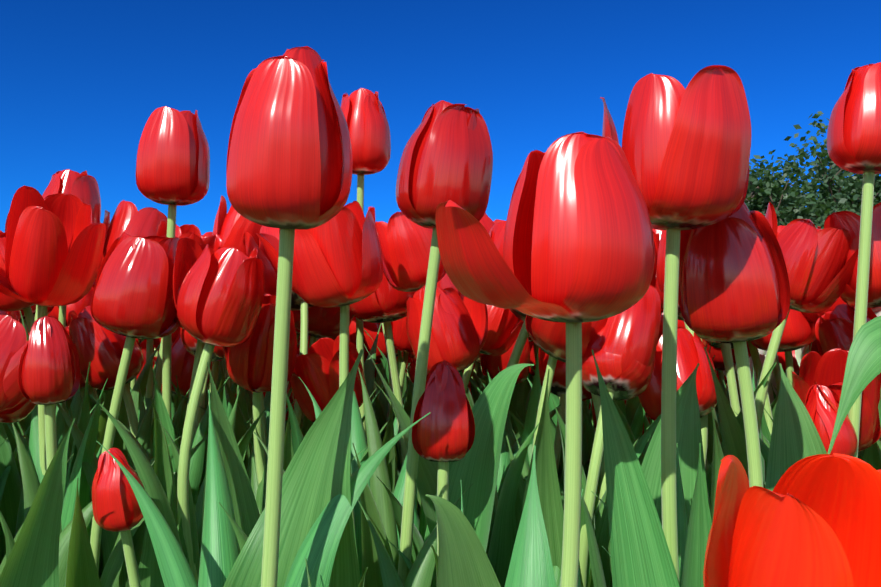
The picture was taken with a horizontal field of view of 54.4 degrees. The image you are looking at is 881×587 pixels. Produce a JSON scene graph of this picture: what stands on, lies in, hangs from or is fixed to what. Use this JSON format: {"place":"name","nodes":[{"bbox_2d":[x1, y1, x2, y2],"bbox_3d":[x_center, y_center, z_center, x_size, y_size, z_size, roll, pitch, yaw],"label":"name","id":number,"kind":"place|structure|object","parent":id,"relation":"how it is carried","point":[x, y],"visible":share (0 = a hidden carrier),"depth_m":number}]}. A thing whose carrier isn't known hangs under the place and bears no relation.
{"place":"outdoors","nodes":[
{"label":"outdoors","id":0,"kind":"place"},
{"bbox_2d":[0,0,880,234],"label":"sky","id":1,"kind":"structure","parent":0,"point":[81,81]},
{"label":"ground","id":2,"kind":"structure","parent":0,"visible":0},
{"bbox_2d":[0,424,30,505],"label":"tulip","id":3,"kind":"object","parent":2,"relation":"on","point":[4,477],"visible":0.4,"depth_m":0.80},
{"bbox_2d":[3,305,36,485],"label":"tulip","id":4,"kind":"object","parent":2,"relation":"on","point":[13,444],"depth_m":0.87},
{"bbox_2d":[20,304,35,333],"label":"tulip","id":5,"kind":"object","parent":2,"relation":"on","point":[33,307],"visible":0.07,"depth_m":1.22},
{"bbox_2d":[0,314,73,574],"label":"tulip","id":6,"kind":"object","parent":2,"relation":"on","point":[16,405],"visible":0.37,"depth_m":0.66},
{"bbox_2d":[0,418,74,586],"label":"tulip leaf","id":7,"kind":"object","parent":2,"relation":"on","point":[33,559],"visible":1,"depth_m":0.51},
{"bbox_2d":[0,194,81,564],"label":"tulip","id":8,"kind":"object","parent":2,"relation":"on","point":[10,501],"visible":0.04,"depth_m":0.82},
{"bbox_2d":[7,310,95,412],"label":"tulip","id":9,"kind":"object","parent":2,"relation":"on","point":[17,315],"visible":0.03,"depth_m":1.09},
{"bbox_2d":[0,185,107,539],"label":"tulip","id":10,"kind":"object","parent":2,"relation":"on","point":[54,245],"visible":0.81,"depth_m":0.72},
{"bbox_2d":[0,232,123,527],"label":"tulip","id":11,"kind":"object","parent":2,"relation":"on","point":[8,303],"visible":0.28,"depth_m":0.77},
{"bbox_2d":[42,169,100,403],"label":"tulip","id":12,"kind":"object","parent":2,"relation":"on","point":[83,187],"visible":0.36,"depth_m":0.98},
{"bbox_2d":[0,316,143,586],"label":"tulip bud","id":13,"kind":"object","parent":2,"relation":"on","point":[49,371],"visible":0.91,"depth_m":0.60},
{"bbox_2d":[67,310,76,326],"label":"tulip","id":14,"kind":"object","parent":2,"relation":"on","point":[73,312],"visible":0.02,"depth_m":1.40},
{"bbox_2d":[49,288,103,403],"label":"tulip","id":15,"kind":"object","parent":2,"relation":"on","point":[78,307],"visible":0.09,"depth_m":1.45},
{"bbox_2d":[66,326,100,417],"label":"tulip","id":16,"kind":"object","parent":2,"relation":"on","point":[82,382],"visible":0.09,"depth_m":1.17},
{"bbox_2d":[17,305,154,574],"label":"tulip","id":17,"kind":"object","parent":2,"relation":"on","point":[99,347],"visible":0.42,"depth_m":0.85},
{"bbox_2d":[59,470,136,586],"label":"tulip foliage","id":18,"kind":"object","parent":2,"relation":"on","point":[88,515],"visible":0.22,"depth_m":0.61},
{"bbox_2d":[88,222,107,412],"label":"tulip","id":19,"kind":"object","parent":2,"relation":"on","point":[96,398],"visible":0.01,"depth_m":1.27},
{"bbox_2d":[12,232,207,586],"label":"tulip","id":20,"kind":"object","parent":2,"relation":"on","point":[132,300],"visible":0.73,"depth_m":0.69},
{"bbox_2d":[56,200,167,554],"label":"tulip","id":21,"kind":"object","parent":2,"relation":"on","point":[129,218],"visible":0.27,"depth_m":0.99},
{"bbox_2d":[92,448,187,586],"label":"tulip bud","id":22,"kind":"object","parent":2,"relation":"on","point":[115,506],"visible":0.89,"depth_m":0.58},
{"bbox_2d":[93,279,227,419],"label":"tulip","id":23,"kind":"object","parent":2,"relation":"on","point":[149,353],"visible":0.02,"depth_m":1.04},
{"bbox_2d":[56,243,270,586],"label":"tulip","id":24,"kind":"object","parent":2,"relation":"on","point":[163,469],"visible":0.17,"depth_m":0.74},
{"bbox_2d":[89,327,237,412],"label":"tulip","id":25,"kind":"object","parent":2,"relation":"on","point":[156,342],"visible":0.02,"depth_m":1.18},
{"bbox_2d":[99,219,248,578],"bbox_3d":[-0.334,0.182,0.937,0.236,0.525,0.128,0,-6,-4],"label":"tulip","id":26,"kind":"object","parent":2,"relation":"on","point":[193,232],"visible":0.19,"depth_m":0.93},
{"bbox_2d":[136,106,229,503],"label":"tulip","id":27,"kind":"object","parent":2,"relation":"on","point":[173,164],"visible":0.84,"depth_m":0.77},
{"bbox_2d":[171,332,211,404],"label":"tulip","id":28,"kind":"object","parent":2,"relation":"on","point":[182,360],"visible":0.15,"depth_m":1.12},
{"bbox_2d":[153,237,232,394],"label":"tulip","id":29,"kind":"object","parent":2,"relation":"on","point":[222,364],"visible":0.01,"depth_m":1.31},
{"bbox_2d":[205,384,208,408],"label":"tulip","id":30,"kind":"object","parent":2,"relation":"on","point":[206,399],"visible":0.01,"depth_m":1.29},
{"bbox_2d":[171,375,251,439],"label":"tulip","id":31,"kind":"object","parent":2,"relation":"on","point":[183,412],"visible":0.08,"depth_m":1.03},
{"bbox_2d":[144,292,286,483],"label":"tulip","id":32,"kind":"object","parent":2,"relation":"on","point":[218,351],"visible":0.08,"depth_m":0.83},
{"bbox_2d":[138,195,293,486],"bbox_3d":[-0.297,0.169,1.024,0.256,0.570,0.139,1,-6,-9],"label":"tulip","id":33,"kind":"object","parent":2,"relation":"on","point":[232,226],"visible":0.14,"depth_m":1.00},
{"bbox_2d":[90,237,367,586],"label":"tulip","id":34,"kind":"object","parent":2,"relation":"on","point":[218,295],"visible":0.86,"depth_m":0.66},
{"bbox_2d":[202,362,259,551],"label":"tulip leaf","id":35,"kind":"object","parent":2,"relation":"on","point":[246,511],"visible":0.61,"depth_m":0.58},
{"bbox_2d":[175,328,291,510],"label":"tulip","id":36,"kind":"object","parent":2,"relation":"on","point":[189,341],"visible":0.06,"depth_m":0.95},
{"bbox_2d":[97,46,429,586],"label":"tulip","id":37,"kind":"object","parent":2,"relation":"on","point":[289,164],"visible":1,"depth_m":0.43},
{"bbox_2d":[238,327,302,440],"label":"tulip","id":38,"kind":"object","parent":2,"relation":"on","point":[245,403],"visible":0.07,"depth_m":1.02},
{"bbox_2d":[182,306,376,470],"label":"tulip","id":39,"kind":"object","parent":2,"relation":"on","point":[323,322],"visible":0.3,"depth_m":0.94},
{"bbox_2d":[263,383,295,420],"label":"tulip","id":40,"kind":"object","parent":2,"relation":"on","point":[292,398],"visible":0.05,"depth_m":1.12},
{"bbox_2d":[223,349,363,586],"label":"tulip leaf","id":41,"kind":"object","parent":2,"relation":"on","point":[316,478],"visible":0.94,"depth_m":0.50},
{"bbox_2d":[207,225,383,464],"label":"tulip","id":42,"kind":"object","parent":2,"relation":"on","point":[298,302],"visible":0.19,"depth_m":0.90},
{"bbox_2d":[223,294,394,514],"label":"tulip","id":43,"kind":"object","parent":2,"relation":"on","point":[249,363],"visible":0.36,"depth_m":0.75},
{"bbox_2d":[284,335,334,437],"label":"tulip","id":44,"kind":"object","parent":2,"relation":"on","point":[298,350],"visible":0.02,"depth_m":1.09},
{"bbox_2d":[263,323,381,443],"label":"tulip","id":45,"kind":"object","parent":2,"relation":"on","point":[369,367],"visible":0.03,"depth_m":1.11},
{"bbox_2d":[256,201,416,578],"bbox_3d":[-0.082,0.175,0.722,0.143,0.496,0.224,-5,-7,40],"label":"tulip","id":46,"kind":"object","parent":2,"relation":"on","point":[337,260],"visible":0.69,"depth_m":0.66},
{"bbox_2d":[289,335,395,492],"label":"tulip","id":47,"kind":"object","parent":2,"relation":"on","point":[316,369],"visible":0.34,"depth_m":0.80},
{"bbox_2d":[219,483,472,586],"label":"tulip foliage","id":48,"kind":"object","parent":2,"relation":"on","point":[420,574],"visible":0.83,"depth_m":0.55},
{"bbox_2d":[349,316,376,362],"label":"tulip","id":49,"kind":"object","parent":2,"relation":"on","point":[352,329],"visible":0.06,"depth_m":1.27},
{"bbox_2d":[254,100,492,586],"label":"tulip","id":50,"kind":"object","parent":2,"relation":"on","point":[447,154],"visible":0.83,"depth_m":0.58},
{"bbox_2d":[341,88,410,438],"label":"tulip","id":51,"kind":"object","parent":2,"relation":"on","point":[363,111],"visible":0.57,"depth_m":0.93},
{"bbox_2d":[372,366,384,411],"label":"tulip","id":52,"kind":"object","parent":2,"relation":"on","point":[379,382],"visible":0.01,"depth_m":1.37},
{"bbox_2d":[363,321,402,428],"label":"tulip","id":53,"kind":"object","parent":2,"relation":"on","point":[371,329],"visible":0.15,"depth_m":1.26},
{"bbox_2d":[349,273,420,518],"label":"tulip","id":54,"kind":"object","parent":2,"relation":"on","point":[384,303],"visible":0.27,"depth_m":0.86},
{"bbox_2d":[378,323,392,441],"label":"tulip","id":55,"kind":"object","parent":2,"relation":"on","point":[384,404],"visible":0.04,"depth_m":1.21},
{"bbox_2d":[363,328,413,396],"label":"tulip","id":56,"kind":"object","parent":2,"relation":"on","point":[384,360],"visible":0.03,"depth_m":1.28},
{"bbox_2d":[358,500,437,586],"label":"tulip foliage","id":57,"kind":"object","parent":2,"relation":"on","point":[390,575],"visible":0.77,"depth_m":0.55},
{"bbox_2d":[364,344,437,533],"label":"tulip leaf","id":58,"kind":"object","parent":2,"relation":"on","point":[426,480],"visible":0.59,"depth_m":0.61},
{"bbox_2d":[391,316,412,468],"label":"tulip","id":59,"kind":"object","parent":2,"relation":"on","point":[400,337],"visible":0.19,"depth_m":1.12},
{"bbox_2d":[393,350,485,471],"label":"tulip","id":60,"kind":"object","parent":2,"relation":"on","point":[408,404],"visible":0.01,"depth_m":1.18},
{"bbox_2d":[363,291,523,530],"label":"tulip","id":61,"kind":"object","parent":2,"relation":"on","point":[502,334],"visible":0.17,"depth_m":0.80},
{"bbox_2d":[409,352,480,489],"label":"tulip","id":62,"kind":"object","parent":2,"relation":"on","point":[412,371],"visible":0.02,"depth_m":1.01},
{"bbox_2d":[376,285,538,586],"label":"tulip","id":63,"kind":"object","parent":2,"relation":"on","point":[459,330],"visible":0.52,"depth_m":0.69},
{"bbox_2d":[426,494,500,586],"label":"tulip leaf","id":64,"kind":"object","parent":2,"relation":"on","point":[463,560],"visible":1,"depth_m":0.42},
{"bbox_2d":[375,212,560,540],"bbox_3d":[0.028,0.174,0.754,0.227,0.505,0.123,5,-8,-43],"label":"tulip","id":65,"kind":"object","parent":2,"relation":"on","point":[405,242],"visible":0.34,"depth_m":0.73},
{"bbox_2d":[388,360,560,586],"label":"tulip bud","id":66,"kind":"object","parent":2,"relation":"on","point":[443,433],"visible":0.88,"depth_m":0.55},
{"bbox_2d":[423,364,533,586],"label":"tulip leaf","id":67,"kind":"object","parent":2,"relation":"on","point":[477,465],"visible":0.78,"depth_m":0.60},
{"bbox_2d":[374,273,582,418],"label":"tulip","id":68,"kind":"object","parent":2,"relation":"on","point":[444,282],"visible":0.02,"depth_m":0.88},
{"bbox_2d":[460,363,518,415],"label":"tulip","id":69,"kind":"object","parent":2,"relation":"on","point":[473,399],"visible":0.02,"depth_m":0.98},
{"bbox_2d":[472,319,519,378],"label":"tulip","id":70,"kind":"object","parent":2,"relation":"on","point":[477,361],"visible":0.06,"depth_m":1.15},
{"bbox_2d":[482,372,533,401],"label":"tulip","id":71,"kind":"object","parent":2,"relation":"on","point":[530,377],"visible":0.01,"depth_m":1.44},
{"bbox_2d":[479,212,541,388],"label":"tulip","id":72,"kind":"object","parent":2,"relation":"on","point":[487,222],"visible":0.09,"depth_m":1.25},
{"bbox_2d":[485,222,565,481],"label":"tulip","id":73,"kind":"object","parent":2,"relation":"on","point":[519,407],"visible":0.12,"depth_m":1.03},
{"bbox_2d":[520,320,538,363],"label":"tulip","id":74,"kind":"object","parent":2,"relation":"on","point":[535,345],"depth_m":1.26},
{"bbox_2d":[529,342,535,375],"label":"tulip","id":75,"kind":"object","parent":2,"relation":"on","point":[532,356],"visible":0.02,"depth_m":1.37},
{"bbox_2d":[472,371,594,430],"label":"tulip","id":76,"kind":"object","parent":2,"relation":"on","point":[476,379],"visible":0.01,"depth_m":1.08},
{"bbox_2d":[480,324,589,464],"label":"tulip","id":77,"kind":"object","parent":2,"relation":"on","point":[491,363],"visible":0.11,"depth_m":0.97},
{"bbox_2d":[435,132,654,586],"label":"tulip","id":78,"kind":"object","parent":2,"relation":"on","point":[578,247],"visible":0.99,"depth_m":0.38},
{"bbox_2d":[462,372,645,478],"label":"tulip","id":79,"kind":"object","parent":2,"relation":"on","point":[635,413],"visible":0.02,"depth_m":0.92},
{"bbox_2d":[538,348,591,492],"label":"tulip","id":80,"kind":"object","parent":2,"relation":"on","point":[558,387],"visible":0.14,"depth_m":0.86},
{"bbox_2d":[506,315,641,586],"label":"tulip","id":81,"kind":"object","parent":2,"relation":"on","point":[548,338],"visible":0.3,"depth_m":0.64},
{"bbox_2d":[487,223,660,515],"bbox_3d":[0.111,0.186,0.783,0.150,0.488,0.217,1,-6,-5],"label":"tulip","id":82,"kind":"object","parent":2,"relation":"on","point":[530,423],"visible":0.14,"depth_m":0.74},
{"bbox_2d":[508,393,642,512],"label":"tulip","id":83,"kind":"object","parent":2,"relation":"on","point":[601,486],"visible":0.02,"depth_m":0.76},
{"bbox_2d":[516,285,660,586],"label":"tulip","id":84,"kind":"object","parent":2,"relation":"on","point":[622,345],"visible":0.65,"depth_m":0.64},
{"bbox_2d":[530,366,653,426],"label":"tulip","id":85,"kind":"object","parent":2,"relation":"on","point":[556,400],"visible":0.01,"depth_m":1.02},
{"bbox_2d":[550,233,659,479],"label":"tulip","id":86,"kind":"object","parent":2,"relation":"on","point":[620,404],"visible":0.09,"depth_m":0.88},
{"bbox_2d":[592,400,649,434],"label":"tulip","id":87,"kind":"object","parent":2,"relation":"on","point":[595,420],"visible":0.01,"depth_m":0.95},
{"bbox_2d":[591,350,679,586],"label":"tulip leaf","id":88,"kind":"object","parent":2,"relation":"on","point":[640,553],"visible":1,"depth_m":0.46},
{"bbox_2d":[582,232,711,458],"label":"tulip","id":89,"kind":"object","parent":2,"relation":"on","point":[590,433],"visible":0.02,"depth_m":0.87},
{"bbox_2d":[657,313,684,343],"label":"tulip","id":90,"kind":"object","parent":2,"relation":"on","point":[681,323],"visible":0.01,"depth_m":1.04},
{"bbox_2d":[641,363,707,525],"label":"tulip leaf","id":91,"kind":"object","parent":2,"relation":"on","point":[688,433],"visible":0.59,"depth_m":0.64},
{"bbox_2d":[600,65,750,586],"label":"tulip","id":92,"kind":"object","parent":2,"relation":"on","point":[687,151],"visible":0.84,"depth_m":0.46},
{"bbox_2d":[638,327,716,513],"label":"tulip","id":93,"kind":"object","parent":2,"relation":"on","point":[691,354],"visible":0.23,"depth_m":0.73},
{"bbox_2d":[591,202,789,521],"bbox_3d":[0.172,0.173,0.519,0.137,0.461,0.124,0,-6,-1],"label":"tulip","id":94,"kind":"object","parent":2,"relation":"on","point":[734,287],"visible":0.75,"depth_m":0.50},
{"bbox_2d":[613,230,776,505],"bbox_3d":[0.237,0.181,0.784,0.175,0.501,0.164,-4,-7,33],"label":"tulip","id":95,"kind":"object","parent":2,"relation":"on","point":[659,285],"visible":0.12,"depth_m":0.76},
{"bbox_2d":[718,371,727,399],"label":"tulip","id":96,"kind":"object","parent":2,"relation":"on","point":[721,373],"visible":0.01,"depth_m":1.34},
{"bbox_2d":[683,321,765,483],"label":"tulip","id":97,"kind":"object","parent":2,"relation":"on","point":[709,456],"visible":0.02,"depth_m":0.86},
{"bbox_2d":[702,339,750,408],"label":"tulip","id":98,"kind":"object","parent":2,"relation":"on","point":[718,357],"visible":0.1,"depth_m":1.20},
{"bbox_2d":[706,343,764,483],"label":"tulip","id":99,"kind":"object","parent":2,"relation":"on","point":[731,379],"visible":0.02,"depth_m":0.82},
{"bbox_2d":[705,340,778,436],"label":"tulip","id":100,"kind":"object","parent":2,"relation":"on","point":[719,345],"visible":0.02,"depth_m":1.01},
{"bbox_2d":[716,356,786,423],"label":"tulip","id":101,"kind":"object","parent":2,"relation":"on","point":[777,371],"visible":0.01,"depth_m":1.02},
{"bbox_2d":[747,341,772,481],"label":"tulip","id":102,"kind":"object","parent":2,"relation":"on","point":[766,425],"visible":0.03,"depth_m":0.93},
{"bbox_2d":[749,350,777,404],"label":"tulip","id":103,"kind":"object","parent":2,"relation":"on","point":[772,382],"visible":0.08,"depth_m":1.24},
{"bbox_2d":[704,202,858,487],"bbox_3d":[0.251,0.173,0.700,0.154,0.498,0.188,5,-7,-39],"label":"tulip","id":104,"kind":"object","parent":2,"relation":"on","point":[818,276],"visible":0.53,"depth_m":0.67},
{"bbox_2d":[751,309,815,384],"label":"tulip","id":105,"kind":"object","parent":2,"relation":"on","point":[799,331],"visible":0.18,"depth_m":0.88},
{"bbox_2d":[748,160,822,224],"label":"tree","id":106,"kind":"object","parent":2,"relation":"on","point":[763,200],"visible":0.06,"depth_m":59.05},
{"bbox_2d":[771,350,799,399],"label":"tulip","id":107,"kind":"object","parent":2,"relation":"on","point":[781,358],"visible":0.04,"depth_m":1.20},
{"bbox_2d":[744,163,828,227],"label":"tree","id":108,"kind":"object","parent":2,"relation":"on","point":[770,185],"visible":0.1,"depth_m":56.62},
{"bbox_2d":[745,154,835,228],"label":"tree","id":109,"kind":"object","parent":2,"relation":"on","point":[780,213],"visible":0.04,"depth_m":50.64},
{"bbox_2d":[748,142,832,221],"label":"tree","id":110,"kind":"object","parent":2,"relation":"on","point":[760,171],"visible":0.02,"depth_m":66.06},
{"bbox_2d":[703,453,880,586],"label":"tulip","id":111,"kind":"object","parent":2,"relation":"on","point":[813,521],"visible":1,"depth_m":0.28},
{"bbox_2d":[765,363,826,490],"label":"tulip leaf","id":112,"kind":"object","parent":2,"relation":"on","point":[795,437],"visible":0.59,"depth_m":0.61},
{"bbox_2d":[795,345,808,366],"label":"tulip","id":113,"kind":"object","parent":2,"relation":"on","point":[799,353],"visible":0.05,"depth_m":1.06},
{"bbox_2d":[734,62,880,464],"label":"tulip","id":114,"kind":"object","parent":2,"relation":"on","point":[854,137],"visible":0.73,"depth_m":0.62},
{"bbox_2d":[740,229,880,459],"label":"tulip","id":115,"kind":"object","parent":2,"relation":"on","point":[812,317],"visible":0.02,"depth_m":0.84},
{"bbox_2d":[803,340,819,353],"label":"tulip","id":116,"kind":"object","parent":2,"relation":"on","point":[814,347],"visible":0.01,"depth_m":1.00},
{"bbox_2d":[764,303,880,469],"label":"tulip","id":117,"kind":"object","parent":2,"relation":"on","point":[834,328],"visible":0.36,"depth_m":0.78},
{"bbox_2d":[786,141,862,216],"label":"tree","id":118,"kind":"object","parent":2,"relation":"on","point":[823,155],"visible":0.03,"depth_m":65.08},
{"bbox_2d":[779,111,880,226],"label":"tree","id":119,"kind":"object","parent":2,"relation":"on","point":[831,198],"visible":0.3,"depth_m":59.16},
{"bbox_2d":[805,382,857,456],"bbox_3d":[0.294,0.240,0.621,0.096,0.349,0.095,0,-6,-1],"label":"tulip bud","id":120,"kind":"object","parent":2,"relation":"on","point":[821,403],"visible":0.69,"depth_m":0.61},
{"bbox_2d":[788,202,880,382],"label":"tulip","id":121,"kind":"object","parent":2,"relation":"on","point":[849,221],"visible":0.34,"depth_m":0.67},
{"bbox_2d":[791,348,880,450],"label":"tulip","id":122,"kind":"object","parent":2,"relation":"on","point":[827,368],"visible":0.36,"depth_m":0.66},
{"bbox_2d":[827,316,880,453],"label":"tulip leaf","id":123,"kind":"object","parent":2,"relation":"on","point":[863,368],"visible":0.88,"depth_m":0.40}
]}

